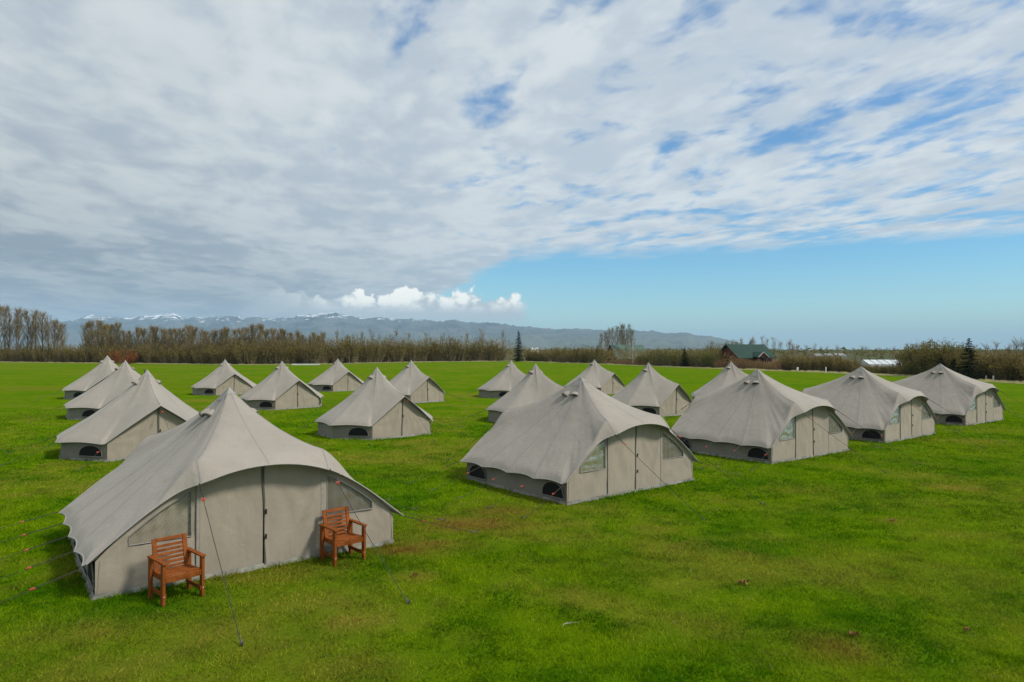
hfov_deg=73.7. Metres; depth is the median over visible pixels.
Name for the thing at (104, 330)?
bare tree
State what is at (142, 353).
willow bush
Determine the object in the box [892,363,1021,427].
arched tent
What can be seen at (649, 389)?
bell tent
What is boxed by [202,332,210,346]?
bare tree
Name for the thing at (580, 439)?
arched tent
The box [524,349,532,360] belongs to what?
willow bush
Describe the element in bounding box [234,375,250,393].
door leaf
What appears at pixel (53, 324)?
poplar tree
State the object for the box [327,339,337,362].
willow bush
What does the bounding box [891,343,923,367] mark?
willow bush
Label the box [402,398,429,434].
door leaf
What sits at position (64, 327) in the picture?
poplar tree
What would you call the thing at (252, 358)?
willow bush
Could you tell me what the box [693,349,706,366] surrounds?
green bush
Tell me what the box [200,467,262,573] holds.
door leaf
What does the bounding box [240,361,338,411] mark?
bell tent
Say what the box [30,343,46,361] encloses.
willow bush
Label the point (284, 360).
willow bush
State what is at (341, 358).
willow bush
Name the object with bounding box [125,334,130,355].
thin tree
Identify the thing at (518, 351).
spruce tree
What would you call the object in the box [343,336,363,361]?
willow bush
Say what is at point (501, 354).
willow bush
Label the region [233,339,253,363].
willow bush
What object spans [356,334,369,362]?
willow bush
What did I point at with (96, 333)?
bare tree
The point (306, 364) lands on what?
white board
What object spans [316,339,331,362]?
willow bush
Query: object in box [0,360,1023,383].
verge
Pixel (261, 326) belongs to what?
bare tree
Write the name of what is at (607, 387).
door leaf
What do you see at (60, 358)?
willow bush
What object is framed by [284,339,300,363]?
willow bush
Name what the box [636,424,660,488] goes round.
door leaf
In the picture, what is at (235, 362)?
willow bush
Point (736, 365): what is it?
rust bush
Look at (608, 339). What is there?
aspen tree
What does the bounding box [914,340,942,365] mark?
green bush
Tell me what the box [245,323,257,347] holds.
bare tree
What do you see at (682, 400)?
door leaf
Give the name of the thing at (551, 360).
willow bush
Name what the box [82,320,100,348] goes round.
bare tree
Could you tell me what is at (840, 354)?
greenhouse
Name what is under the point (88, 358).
willow bush
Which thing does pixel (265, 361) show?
willow bush
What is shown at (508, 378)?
bell tent
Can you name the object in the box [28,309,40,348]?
poplar tree
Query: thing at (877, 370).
green bush
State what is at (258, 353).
willow bush
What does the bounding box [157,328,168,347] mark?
bare tree
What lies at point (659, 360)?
green bush
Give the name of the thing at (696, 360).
green bush
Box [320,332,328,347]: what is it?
bare tree
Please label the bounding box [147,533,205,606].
wooden armchair
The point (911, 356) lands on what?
green bush
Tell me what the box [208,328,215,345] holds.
thin tree
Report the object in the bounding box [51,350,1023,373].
ground
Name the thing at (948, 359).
willow bush
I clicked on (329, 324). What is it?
mountains
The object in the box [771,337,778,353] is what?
thin tree
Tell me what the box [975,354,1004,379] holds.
willow bush
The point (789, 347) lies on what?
thin tree
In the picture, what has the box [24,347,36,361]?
willow bush
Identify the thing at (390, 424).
door leaf
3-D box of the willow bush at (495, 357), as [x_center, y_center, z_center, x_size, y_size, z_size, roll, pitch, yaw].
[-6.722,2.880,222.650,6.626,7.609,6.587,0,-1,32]
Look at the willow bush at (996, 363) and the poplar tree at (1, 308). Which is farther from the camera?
the poplar tree at (1, 308)
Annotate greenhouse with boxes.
[832,353,846,358]
[857,360,898,367]
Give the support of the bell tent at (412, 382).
on the lawn at (34, 385)
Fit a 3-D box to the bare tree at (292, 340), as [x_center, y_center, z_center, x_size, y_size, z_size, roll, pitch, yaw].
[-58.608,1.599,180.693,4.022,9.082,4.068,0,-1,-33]
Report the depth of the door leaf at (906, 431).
28.94 m
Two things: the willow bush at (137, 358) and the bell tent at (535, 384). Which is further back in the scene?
the willow bush at (137, 358)
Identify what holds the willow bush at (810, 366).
on the ground at (850, 356)
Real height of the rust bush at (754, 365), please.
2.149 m
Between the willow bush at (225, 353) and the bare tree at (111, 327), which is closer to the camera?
the willow bush at (225, 353)
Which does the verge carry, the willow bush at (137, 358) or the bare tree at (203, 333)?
the willow bush at (137, 358)
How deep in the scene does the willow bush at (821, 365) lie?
117.49 m
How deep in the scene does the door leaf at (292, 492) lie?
12.19 m
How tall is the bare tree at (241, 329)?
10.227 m
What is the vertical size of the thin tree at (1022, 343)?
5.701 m
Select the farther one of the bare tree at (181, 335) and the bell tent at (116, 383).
the bare tree at (181, 335)
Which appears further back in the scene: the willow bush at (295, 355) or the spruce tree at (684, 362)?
the willow bush at (295, 355)
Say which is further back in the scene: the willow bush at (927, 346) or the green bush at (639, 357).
the green bush at (639, 357)
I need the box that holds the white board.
[292,364,319,365]
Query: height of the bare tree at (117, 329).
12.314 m
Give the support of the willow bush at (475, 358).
on the ground at (850, 356)
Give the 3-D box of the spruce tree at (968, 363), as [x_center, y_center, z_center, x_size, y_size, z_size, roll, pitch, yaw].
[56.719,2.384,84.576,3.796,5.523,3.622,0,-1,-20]
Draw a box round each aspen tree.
[597,331,604,349]
[602,331,607,350]
[605,327,611,348]
[610,327,616,344]
[614,326,619,344]
[617,324,624,344]
[618,323,627,344]
[625,324,632,354]
[630,330,635,344]
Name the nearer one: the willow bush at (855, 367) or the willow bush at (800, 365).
the willow bush at (855, 367)
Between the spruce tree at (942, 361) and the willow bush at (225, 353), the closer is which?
the spruce tree at (942, 361)
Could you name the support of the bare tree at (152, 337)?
on the ground at (850, 356)
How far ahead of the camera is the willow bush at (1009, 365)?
83.50 m
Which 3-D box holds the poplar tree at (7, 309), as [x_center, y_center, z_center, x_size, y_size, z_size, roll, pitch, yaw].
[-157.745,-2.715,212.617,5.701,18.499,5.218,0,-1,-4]
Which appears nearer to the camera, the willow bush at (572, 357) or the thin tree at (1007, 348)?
the thin tree at (1007, 348)
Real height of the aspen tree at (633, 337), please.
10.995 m
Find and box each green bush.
[556,355,566,361]
[578,355,585,362]
[595,353,605,363]
[635,351,649,364]
[640,351,652,364]
[650,349,665,365]
[651,348,670,365]
[661,350,678,365]
[673,348,689,366]
[685,353,697,366]
[687,349,699,366]
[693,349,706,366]
[699,349,719,367]
[702,346,726,367]
[871,366,885,373]
[886,365,898,373]
[894,343,919,363]
[899,365,914,374]
[902,359,921,374]
[907,363,923,374]
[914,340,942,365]
[918,365,933,373]
[928,341,963,366]
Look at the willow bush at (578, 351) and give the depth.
191.80 m
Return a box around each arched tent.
[0,387,478,646]
[405,377,765,520]
[667,369,921,471]
[801,366,1005,447]
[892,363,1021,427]
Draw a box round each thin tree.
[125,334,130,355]
[135,329,141,362]
[161,328,167,349]
[173,331,179,350]
[186,325,192,349]
[197,326,206,348]
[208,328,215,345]
[219,326,227,350]
[270,328,281,348]
[311,332,317,348]
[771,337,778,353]
[786,340,794,353]
[977,344,991,358]
[987,340,1001,359]
[999,345,1015,362]
[1008,337,1021,363]
[1020,340,1023,361]
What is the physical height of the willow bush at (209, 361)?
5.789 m
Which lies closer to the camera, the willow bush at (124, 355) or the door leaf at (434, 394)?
the door leaf at (434, 394)
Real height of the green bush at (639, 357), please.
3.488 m
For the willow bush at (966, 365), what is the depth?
88.61 m
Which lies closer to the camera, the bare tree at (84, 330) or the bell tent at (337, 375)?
the bell tent at (337, 375)
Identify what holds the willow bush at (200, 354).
on the verge
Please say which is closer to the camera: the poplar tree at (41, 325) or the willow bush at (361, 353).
the willow bush at (361, 353)
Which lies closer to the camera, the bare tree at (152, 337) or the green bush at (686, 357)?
the green bush at (686, 357)
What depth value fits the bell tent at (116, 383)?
37.61 m
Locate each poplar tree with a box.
[0,303,14,349]
[0,305,4,348]
[2,311,14,349]
[8,310,23,356]
[11,306,26,354]
[20,307,34,349]
[26,316,36,349]
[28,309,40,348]
[35,310,49,348]
[43,315,52,350]
[47,319,65,361]
[53,322,64,361]
[58,322,68,348]
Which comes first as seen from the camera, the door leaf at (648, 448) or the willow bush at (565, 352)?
the door leaf at (648, 448)
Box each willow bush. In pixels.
[0,350,14,360]
[1,348,14,361]
[8,348,22,361]
[15,346,29,361]
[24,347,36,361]
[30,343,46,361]
[34,348,52,361]
[40,347,53,361]
[53,344,69,361]
[63,347,78,361]
[66,346,84,362]
[72,347,87,362]
[80,343,97,361]
[88,345,107,361]
[98,343,114,360]
[113,346,123,357]
[119,348,134,361]
[126,344,147,362]
[136,342,148,362]
[139,345,160,362]
[152,349,168,362]
[155,346,174,362]
[168,343,186,362]
[172,346,189,362]
[180,339,199,352]
[181,346,194,363]
[189,342,206,363]
[191,342,213,363]
[202,343,218,363]
[208,345,234,363]
[214,342,230,363]
[223,343,238,363]
[229,341,240,363]
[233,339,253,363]
[242,341,260,363]
[249,340,264,363]
[256,338,275,363]
[263,341,286,363]
[273,340,295,363]
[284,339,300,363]
[287,339,305,363]
[297,343,317,363]
[300,342,323,363]
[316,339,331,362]
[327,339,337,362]
[327,340,347,362]
[337,334,362,362]
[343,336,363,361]
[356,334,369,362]
[360,336,374,362]
[365,339,380,361]
[366,335,386,361]
[376,337,394,361]
[382,334,398,358]
[386,340,406,361]
[395,340,412,361]
[402,341,421,361]
[412,340,430,360]
[423,338,436,360]
[425,336,441,360]
[430,336,447,360]
[442,337,457,360]
[446,339,462,360]
[453,337,469,360]
[459,339,474,360]
[467,341,483,360]
[471,337,487,360]
[477,342,495,360]
[485,340,500,360]
[492,341,507,360]
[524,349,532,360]
[529,347,541,360]
[531,350,540,360]
[540,349,550,361]
[548,346,558,361]
[550,347,563,361]
[559,346,572,361]
[563,345,581,362]
[576,345,590,361]
[579,343,594,362]
[587,346,605,362]
[593,345,608,363]
[702,340,718,353]
[776,352,795,369]
[786,354,800,369]
[792,354,810,370]
[800,351,819,370]
[813,355,829,370]
[813,356,835,370]
[827,353,844,371]
[832,357,851,371]
[843,357,862,372]
[852,363,867,369]
[866,364,882,372]
[886,363,900,373]
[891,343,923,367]
[894,359,915,374]
[898,341,925,367]
[908,339,936,372]
[912,339,940,354]
[913,341,959,369]
[927,337,961,365]
[941,345,980,370]
[956,354,982,375]
[971,353,998,378]
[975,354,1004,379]
[980,353,1007,379]
[986,351,1019,380]
[998,354,1022,380]
[1008,354,1023,380]
[1008,355,1023,380]
[1017,360,1023,377]
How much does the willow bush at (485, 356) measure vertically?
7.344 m
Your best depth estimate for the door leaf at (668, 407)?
38.96 m
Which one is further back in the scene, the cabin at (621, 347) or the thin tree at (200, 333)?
the cabin at (621, 347)
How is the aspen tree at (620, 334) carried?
on the ground at (850, 356)
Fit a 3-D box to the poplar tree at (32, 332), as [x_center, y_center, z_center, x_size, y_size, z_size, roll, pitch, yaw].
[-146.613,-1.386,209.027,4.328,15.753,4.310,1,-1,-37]
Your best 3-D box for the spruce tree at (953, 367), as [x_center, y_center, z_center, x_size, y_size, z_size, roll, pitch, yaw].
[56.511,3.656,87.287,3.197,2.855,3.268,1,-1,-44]
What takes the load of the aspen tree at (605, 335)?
on the ground at (850, 356)
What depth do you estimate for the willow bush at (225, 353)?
173.25 m
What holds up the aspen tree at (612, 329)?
on the ground at (850, 356)
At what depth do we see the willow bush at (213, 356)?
172.64 m
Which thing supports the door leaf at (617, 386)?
in the bell tent at (594, 373)
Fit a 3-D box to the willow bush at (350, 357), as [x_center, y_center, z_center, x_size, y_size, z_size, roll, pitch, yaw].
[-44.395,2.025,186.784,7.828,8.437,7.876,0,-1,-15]
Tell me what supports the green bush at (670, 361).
on the verge
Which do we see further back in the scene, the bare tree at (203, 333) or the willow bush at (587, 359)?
the willow bush at (587, 359)
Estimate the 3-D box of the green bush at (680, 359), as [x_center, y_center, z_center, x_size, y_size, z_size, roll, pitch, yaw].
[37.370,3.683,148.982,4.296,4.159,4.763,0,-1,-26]
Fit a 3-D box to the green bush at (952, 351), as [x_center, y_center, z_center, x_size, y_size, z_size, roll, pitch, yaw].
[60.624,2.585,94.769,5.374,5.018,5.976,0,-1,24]
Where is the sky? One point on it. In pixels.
(849, 174)
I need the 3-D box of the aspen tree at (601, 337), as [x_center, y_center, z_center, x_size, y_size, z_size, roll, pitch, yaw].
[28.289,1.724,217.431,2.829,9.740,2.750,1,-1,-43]
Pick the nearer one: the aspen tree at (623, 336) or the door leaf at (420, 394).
the door leaf at (420, 394)
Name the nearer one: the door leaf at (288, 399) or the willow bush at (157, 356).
the door leaf at (288, 399)
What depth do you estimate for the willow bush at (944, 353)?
94.42 m
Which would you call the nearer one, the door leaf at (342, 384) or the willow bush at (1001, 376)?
the door leaf at (342, 384)
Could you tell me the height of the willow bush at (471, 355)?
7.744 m
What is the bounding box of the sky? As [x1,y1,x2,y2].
[0,0,1023,349]
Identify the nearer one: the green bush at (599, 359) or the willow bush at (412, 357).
the green bush at (599, 359)
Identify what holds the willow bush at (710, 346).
on the ground at (850, 356)
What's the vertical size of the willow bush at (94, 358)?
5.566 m
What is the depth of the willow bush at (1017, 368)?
81.85 m
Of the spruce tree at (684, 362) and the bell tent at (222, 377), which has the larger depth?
the spruce tree at (684, 362)
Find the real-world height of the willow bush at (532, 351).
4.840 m
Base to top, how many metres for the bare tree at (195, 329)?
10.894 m
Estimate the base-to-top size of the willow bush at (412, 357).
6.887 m
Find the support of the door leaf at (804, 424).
in the arched tent at (759, 415)
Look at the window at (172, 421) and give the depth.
24.32 m
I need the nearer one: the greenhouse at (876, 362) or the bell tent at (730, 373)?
the bell tent at (730, 373)
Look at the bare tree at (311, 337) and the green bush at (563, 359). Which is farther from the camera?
the green bush at (563, 359)
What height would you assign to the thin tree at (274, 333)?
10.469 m
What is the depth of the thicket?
180.73 m
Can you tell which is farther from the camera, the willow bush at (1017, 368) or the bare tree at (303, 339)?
the bare tree at (303, 339)
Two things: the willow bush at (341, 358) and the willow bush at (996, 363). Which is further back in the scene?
the willow bush at (341, 358)
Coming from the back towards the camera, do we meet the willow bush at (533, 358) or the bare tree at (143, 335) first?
the willow bush at (533, 358)
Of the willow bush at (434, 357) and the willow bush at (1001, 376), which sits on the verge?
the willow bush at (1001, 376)
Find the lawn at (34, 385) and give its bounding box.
[0,361,1023,681]
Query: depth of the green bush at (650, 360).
160.72 m
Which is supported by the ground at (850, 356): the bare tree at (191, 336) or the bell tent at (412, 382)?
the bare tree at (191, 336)
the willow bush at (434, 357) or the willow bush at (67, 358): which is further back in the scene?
the willow bush at (434, 357)
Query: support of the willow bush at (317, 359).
on the verge
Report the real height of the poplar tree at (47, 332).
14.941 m
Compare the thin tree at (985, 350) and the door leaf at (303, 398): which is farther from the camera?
the thin tree at (985, 350)
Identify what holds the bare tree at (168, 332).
on the ground at (850, 356)
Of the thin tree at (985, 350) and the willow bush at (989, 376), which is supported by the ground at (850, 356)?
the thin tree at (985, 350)
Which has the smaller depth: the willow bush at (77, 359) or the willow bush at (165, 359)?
the willow bush at (165, 359)
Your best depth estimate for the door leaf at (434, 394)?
49.37 m
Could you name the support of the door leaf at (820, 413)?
in the arched tent at (759, 415)
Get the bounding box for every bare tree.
[79,324,91,346]
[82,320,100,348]
[90,320,107,359]
[94,324,107,352]
[98,323,112,343]
[103,323,117,350]
[110,322,121,352]
[117,329,128,350]
[123,329,135,351]
[131,325,142,349]
[136,327,148,347]
[144,323,158,355]
[149,324,162,362]
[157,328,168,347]
[164,328,174,352]
[167,327,180,349]
[177,327,189,353]
[182,323,195,349]
[188,324,199,343]
[197,329,208,351]
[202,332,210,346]
[208,328,219,348]
[215,328,227,348]
[218,325,230,344]
[226,327,239,349]
[233,327,243,342]
[238,326,250,347]
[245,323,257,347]
[252,322,266,346]
[262,328,274,348]
[269,328,279,352]
[275,327,285,347]
[279,329,291,343]
[285,331,296,347]
[298,334,308,348]
[307,332,315,346]
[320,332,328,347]
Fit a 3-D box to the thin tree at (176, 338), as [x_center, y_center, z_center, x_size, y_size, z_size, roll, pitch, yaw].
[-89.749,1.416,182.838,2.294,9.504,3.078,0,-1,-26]
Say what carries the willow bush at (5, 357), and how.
on the verge
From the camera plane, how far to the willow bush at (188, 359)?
178.78 m
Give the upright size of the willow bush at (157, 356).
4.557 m
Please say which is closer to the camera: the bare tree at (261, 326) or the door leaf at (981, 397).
the door leaf at (981, 397)
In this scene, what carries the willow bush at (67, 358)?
on the verge
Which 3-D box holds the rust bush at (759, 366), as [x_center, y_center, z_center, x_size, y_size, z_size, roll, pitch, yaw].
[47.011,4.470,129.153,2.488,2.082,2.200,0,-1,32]
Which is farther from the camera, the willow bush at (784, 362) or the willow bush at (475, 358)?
the willow bush at (475, 358)
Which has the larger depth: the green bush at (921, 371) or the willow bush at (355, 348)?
the willow bush at (355, 348)
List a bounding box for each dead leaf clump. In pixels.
[737,579,749,584]
[847,630,860,635]
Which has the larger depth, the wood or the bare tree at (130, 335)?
the wood
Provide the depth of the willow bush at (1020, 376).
81.91 m
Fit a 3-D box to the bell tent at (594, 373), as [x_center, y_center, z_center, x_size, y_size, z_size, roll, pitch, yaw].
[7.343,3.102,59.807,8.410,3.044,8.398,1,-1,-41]
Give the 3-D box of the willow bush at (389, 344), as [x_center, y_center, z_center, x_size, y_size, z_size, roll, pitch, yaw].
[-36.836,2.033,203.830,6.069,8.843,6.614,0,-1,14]
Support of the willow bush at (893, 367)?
on the ground at (850, 356)
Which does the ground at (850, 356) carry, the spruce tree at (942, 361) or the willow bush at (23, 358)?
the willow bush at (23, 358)
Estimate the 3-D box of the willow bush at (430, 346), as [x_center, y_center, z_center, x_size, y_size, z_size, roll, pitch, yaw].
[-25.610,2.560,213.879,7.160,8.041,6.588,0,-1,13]
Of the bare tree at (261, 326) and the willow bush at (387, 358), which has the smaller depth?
the bare tree at (261, 326)
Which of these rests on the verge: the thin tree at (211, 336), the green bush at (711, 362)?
the green bush at (711, 362)
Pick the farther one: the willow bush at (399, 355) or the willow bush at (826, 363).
the willow bush at (399, 355)
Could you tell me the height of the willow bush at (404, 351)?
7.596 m
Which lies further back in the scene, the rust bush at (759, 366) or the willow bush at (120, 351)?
the willow bush at (120, 351)
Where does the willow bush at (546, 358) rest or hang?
on the ground at (850, 356)
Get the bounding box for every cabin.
[606,345,645,362]
[716,344,776,367]
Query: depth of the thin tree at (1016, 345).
84.34 m
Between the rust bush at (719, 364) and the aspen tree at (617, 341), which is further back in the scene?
the aspen tree at (617, 341)
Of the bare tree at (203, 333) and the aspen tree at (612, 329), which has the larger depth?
the aspen tree at (612, 329)
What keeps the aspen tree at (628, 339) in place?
on the ground at (850, 356)
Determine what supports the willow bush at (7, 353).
on the ground at (850, 356)
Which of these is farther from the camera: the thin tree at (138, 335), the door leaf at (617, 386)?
the thin tree at (138, 335)
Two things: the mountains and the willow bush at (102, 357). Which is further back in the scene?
the mountains
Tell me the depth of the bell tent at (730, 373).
46.27 m
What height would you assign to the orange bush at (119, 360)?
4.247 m
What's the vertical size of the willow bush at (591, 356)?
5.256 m
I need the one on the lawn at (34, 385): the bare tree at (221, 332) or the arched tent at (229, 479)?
the arched tent at (229, 479)
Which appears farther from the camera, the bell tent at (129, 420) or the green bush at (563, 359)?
the green bush at (563, 359)
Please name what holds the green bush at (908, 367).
on the verge
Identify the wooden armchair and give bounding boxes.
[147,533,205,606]
[319,506,366,566]
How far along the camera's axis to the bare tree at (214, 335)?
179.88 m
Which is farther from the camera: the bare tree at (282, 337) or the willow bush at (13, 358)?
the willow bush at (13, 358)
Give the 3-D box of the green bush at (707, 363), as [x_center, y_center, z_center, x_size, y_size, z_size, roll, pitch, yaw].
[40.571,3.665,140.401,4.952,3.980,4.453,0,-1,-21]
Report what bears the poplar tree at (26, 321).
on the ground at (850, 356)
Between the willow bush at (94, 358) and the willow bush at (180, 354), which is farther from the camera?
the willow bush at (94, 358)
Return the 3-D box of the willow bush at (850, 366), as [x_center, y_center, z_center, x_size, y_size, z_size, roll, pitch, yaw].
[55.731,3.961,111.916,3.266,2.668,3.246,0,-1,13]
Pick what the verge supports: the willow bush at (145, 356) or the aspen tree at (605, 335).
the willow bush at (145, 356)
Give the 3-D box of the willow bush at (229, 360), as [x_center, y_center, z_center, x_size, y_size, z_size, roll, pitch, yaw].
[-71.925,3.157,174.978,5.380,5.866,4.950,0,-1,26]
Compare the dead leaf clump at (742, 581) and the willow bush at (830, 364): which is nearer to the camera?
the dead leaf clump at (742, 581)
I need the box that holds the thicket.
[0,335,1023,373]
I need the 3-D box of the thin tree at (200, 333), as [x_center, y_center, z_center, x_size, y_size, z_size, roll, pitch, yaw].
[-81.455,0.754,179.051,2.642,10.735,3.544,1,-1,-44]
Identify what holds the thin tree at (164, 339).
on the ground at (850, 356)
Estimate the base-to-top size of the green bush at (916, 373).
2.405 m
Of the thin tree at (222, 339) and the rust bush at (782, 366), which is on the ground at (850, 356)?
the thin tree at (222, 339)
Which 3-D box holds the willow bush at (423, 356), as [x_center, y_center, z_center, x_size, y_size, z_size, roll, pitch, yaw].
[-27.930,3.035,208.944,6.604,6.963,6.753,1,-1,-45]
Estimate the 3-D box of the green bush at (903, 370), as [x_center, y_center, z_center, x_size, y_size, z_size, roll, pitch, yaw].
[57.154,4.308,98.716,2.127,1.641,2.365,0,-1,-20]
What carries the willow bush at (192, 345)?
on the ground at (850, 356)
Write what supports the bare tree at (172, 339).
on the ground at (850, 356)
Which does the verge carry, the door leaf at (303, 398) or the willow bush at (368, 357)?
the willow bush at (368, 357)
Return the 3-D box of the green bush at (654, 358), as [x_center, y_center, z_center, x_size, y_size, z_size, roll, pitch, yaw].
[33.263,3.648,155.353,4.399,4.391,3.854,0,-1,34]
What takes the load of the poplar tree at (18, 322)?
on the ground at (850, 356)
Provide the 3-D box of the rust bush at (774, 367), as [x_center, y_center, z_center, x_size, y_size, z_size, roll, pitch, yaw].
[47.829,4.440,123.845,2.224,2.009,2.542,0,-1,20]
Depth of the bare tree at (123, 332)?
193.69 m
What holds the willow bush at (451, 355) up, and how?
on the verge
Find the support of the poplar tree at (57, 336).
on the ground at (850, 356)
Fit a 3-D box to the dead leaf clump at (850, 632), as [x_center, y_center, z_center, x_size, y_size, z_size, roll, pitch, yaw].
[4.511,3.850,8.987,0.157,0.086,0.107,0,-1,10]
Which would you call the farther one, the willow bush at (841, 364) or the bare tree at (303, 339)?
the bare tree at (303, 339)
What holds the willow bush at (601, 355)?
on the ground at (850, 356)
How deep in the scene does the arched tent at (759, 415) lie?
24.42 m
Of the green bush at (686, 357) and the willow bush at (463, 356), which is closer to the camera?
the green bush at (686, 357)
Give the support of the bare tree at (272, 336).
on the ground at (850, 356)
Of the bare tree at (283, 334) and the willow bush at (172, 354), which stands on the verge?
the willow bush at (172, 354)
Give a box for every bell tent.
[0,369,198,470]
[28,360,202,422]
[37,355,117,398]
[177,360,256,395]
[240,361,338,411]
[287,367,465,444]
[308,358,363,392]
[389,360,465,403]
[457,363,564,426]
[458,361,526,397]
[564,359,625,393]
[612,362,691,416]
[688,361,747,398]
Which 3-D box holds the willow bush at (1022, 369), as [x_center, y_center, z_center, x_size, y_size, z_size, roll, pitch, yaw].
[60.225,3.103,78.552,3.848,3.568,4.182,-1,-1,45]
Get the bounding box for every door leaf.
[107,408,157,458]
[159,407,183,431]
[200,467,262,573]
[216,375,233,393]
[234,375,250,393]
[264,465,320,562]
[275,383,296,408]
[298,381,318,406]
[333,373,347,390]
[348,372,361,389]
[372,400,401,437]
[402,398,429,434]
[411,380,426,401]
[428,378,443,400]
[601,376,612,392]
[609,427,635,493]
[613,375,623,392]
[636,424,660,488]
[660,389,675,414]
[676,386,690,413]
[797,409,812,456]
[813,406,827,454]
[901,400,911,437]
[912,396,921,435]
[978,392,984,421]
[985,388,992,420]
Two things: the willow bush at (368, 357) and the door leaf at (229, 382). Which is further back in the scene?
the willow bush at (368, 357)
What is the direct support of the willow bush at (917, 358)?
on the verge
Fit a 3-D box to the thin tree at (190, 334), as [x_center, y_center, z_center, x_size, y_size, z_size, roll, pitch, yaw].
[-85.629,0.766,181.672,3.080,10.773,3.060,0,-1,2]
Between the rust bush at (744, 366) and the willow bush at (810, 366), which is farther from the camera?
the rust bush at (744, 366)
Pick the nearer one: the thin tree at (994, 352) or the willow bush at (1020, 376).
the willow bush at (1020, 376)
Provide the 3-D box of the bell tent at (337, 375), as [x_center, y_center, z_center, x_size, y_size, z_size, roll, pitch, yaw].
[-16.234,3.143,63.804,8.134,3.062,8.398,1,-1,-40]
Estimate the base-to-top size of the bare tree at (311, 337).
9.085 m
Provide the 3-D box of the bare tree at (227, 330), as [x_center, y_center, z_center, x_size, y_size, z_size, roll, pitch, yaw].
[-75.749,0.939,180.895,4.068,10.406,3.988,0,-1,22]
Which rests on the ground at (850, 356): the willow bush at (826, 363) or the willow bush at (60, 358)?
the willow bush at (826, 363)
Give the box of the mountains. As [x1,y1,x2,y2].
[0,312,796,349]
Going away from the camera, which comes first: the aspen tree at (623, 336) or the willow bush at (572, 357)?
the willow bush at (572, 357)
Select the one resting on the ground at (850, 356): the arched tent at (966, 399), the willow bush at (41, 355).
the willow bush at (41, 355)
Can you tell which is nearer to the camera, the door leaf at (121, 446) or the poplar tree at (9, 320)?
the door leaf at (121, 446)
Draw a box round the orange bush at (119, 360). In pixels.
[108,348,138,363]
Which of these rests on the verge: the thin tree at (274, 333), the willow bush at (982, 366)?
the willow bush at (982, 366)
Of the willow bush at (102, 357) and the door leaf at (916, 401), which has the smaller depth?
the door leaf at (916, 401)
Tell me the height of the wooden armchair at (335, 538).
0.879 m
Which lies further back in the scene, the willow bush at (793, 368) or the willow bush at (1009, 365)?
the willow bush at (793, 368)
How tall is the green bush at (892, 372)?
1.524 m
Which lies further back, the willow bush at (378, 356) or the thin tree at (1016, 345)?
the willow bush at (378, 356)
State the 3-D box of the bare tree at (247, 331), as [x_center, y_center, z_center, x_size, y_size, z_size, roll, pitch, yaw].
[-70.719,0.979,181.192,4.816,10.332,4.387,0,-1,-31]
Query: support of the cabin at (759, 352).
on the ground at (850, 356)
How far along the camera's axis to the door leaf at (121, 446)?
23.58 m
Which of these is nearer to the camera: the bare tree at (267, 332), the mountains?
the bare tree at (267, 332)
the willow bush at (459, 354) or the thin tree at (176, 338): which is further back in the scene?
the willow bush at (459, 354)
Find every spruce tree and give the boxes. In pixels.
[512,330,524,361]
[679,347,689,366]
[936,357,946,366]
[947,358,964,372]
[955,338,984,379]
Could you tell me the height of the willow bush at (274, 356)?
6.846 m
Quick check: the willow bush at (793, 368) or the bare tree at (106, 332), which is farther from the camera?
the bare tree at (106, 332)
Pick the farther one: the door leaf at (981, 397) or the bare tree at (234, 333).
the bare tree at (234, 333)
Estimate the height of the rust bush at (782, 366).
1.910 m
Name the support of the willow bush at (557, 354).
on the ground at (850, 356)
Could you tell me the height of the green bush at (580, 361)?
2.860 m
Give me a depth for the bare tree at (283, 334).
182.91 m
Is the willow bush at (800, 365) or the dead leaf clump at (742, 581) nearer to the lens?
the dead leaf clump at (742, 581)
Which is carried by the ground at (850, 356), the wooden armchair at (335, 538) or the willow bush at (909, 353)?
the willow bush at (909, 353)
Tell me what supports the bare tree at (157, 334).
on the ground at (850, 356)
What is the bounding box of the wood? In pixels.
[0,346,1023,357]
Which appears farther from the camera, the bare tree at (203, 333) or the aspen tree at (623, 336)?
the aspen tree at (623, 336)
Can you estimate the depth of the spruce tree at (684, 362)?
145.33 m
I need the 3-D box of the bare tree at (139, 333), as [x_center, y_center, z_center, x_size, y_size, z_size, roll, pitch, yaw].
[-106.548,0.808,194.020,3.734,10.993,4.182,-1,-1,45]
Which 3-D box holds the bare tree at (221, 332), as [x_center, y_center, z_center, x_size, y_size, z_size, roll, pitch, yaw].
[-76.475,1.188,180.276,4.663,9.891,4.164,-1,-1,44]
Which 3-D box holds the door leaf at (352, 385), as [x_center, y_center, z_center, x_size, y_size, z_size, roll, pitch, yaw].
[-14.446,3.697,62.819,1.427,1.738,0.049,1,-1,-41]
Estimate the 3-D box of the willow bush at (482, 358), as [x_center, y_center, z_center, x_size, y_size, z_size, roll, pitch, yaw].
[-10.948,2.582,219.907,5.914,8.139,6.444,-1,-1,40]
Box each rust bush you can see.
[713,359,727,367]
[732,358,748,368]
[739,359,755,368]
[746,360,758,368]
[756,360,766,368]
[770,363,781,369]
[775,361,787,369]
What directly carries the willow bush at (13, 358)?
on the ground at (850, 356)
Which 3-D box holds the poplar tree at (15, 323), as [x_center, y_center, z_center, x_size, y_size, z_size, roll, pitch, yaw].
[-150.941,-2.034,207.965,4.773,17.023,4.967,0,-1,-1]
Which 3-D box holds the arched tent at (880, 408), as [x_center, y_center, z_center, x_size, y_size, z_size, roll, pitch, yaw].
[15.789,2.704,30.920,8.555,3.127,10.405,1,-1,-38]

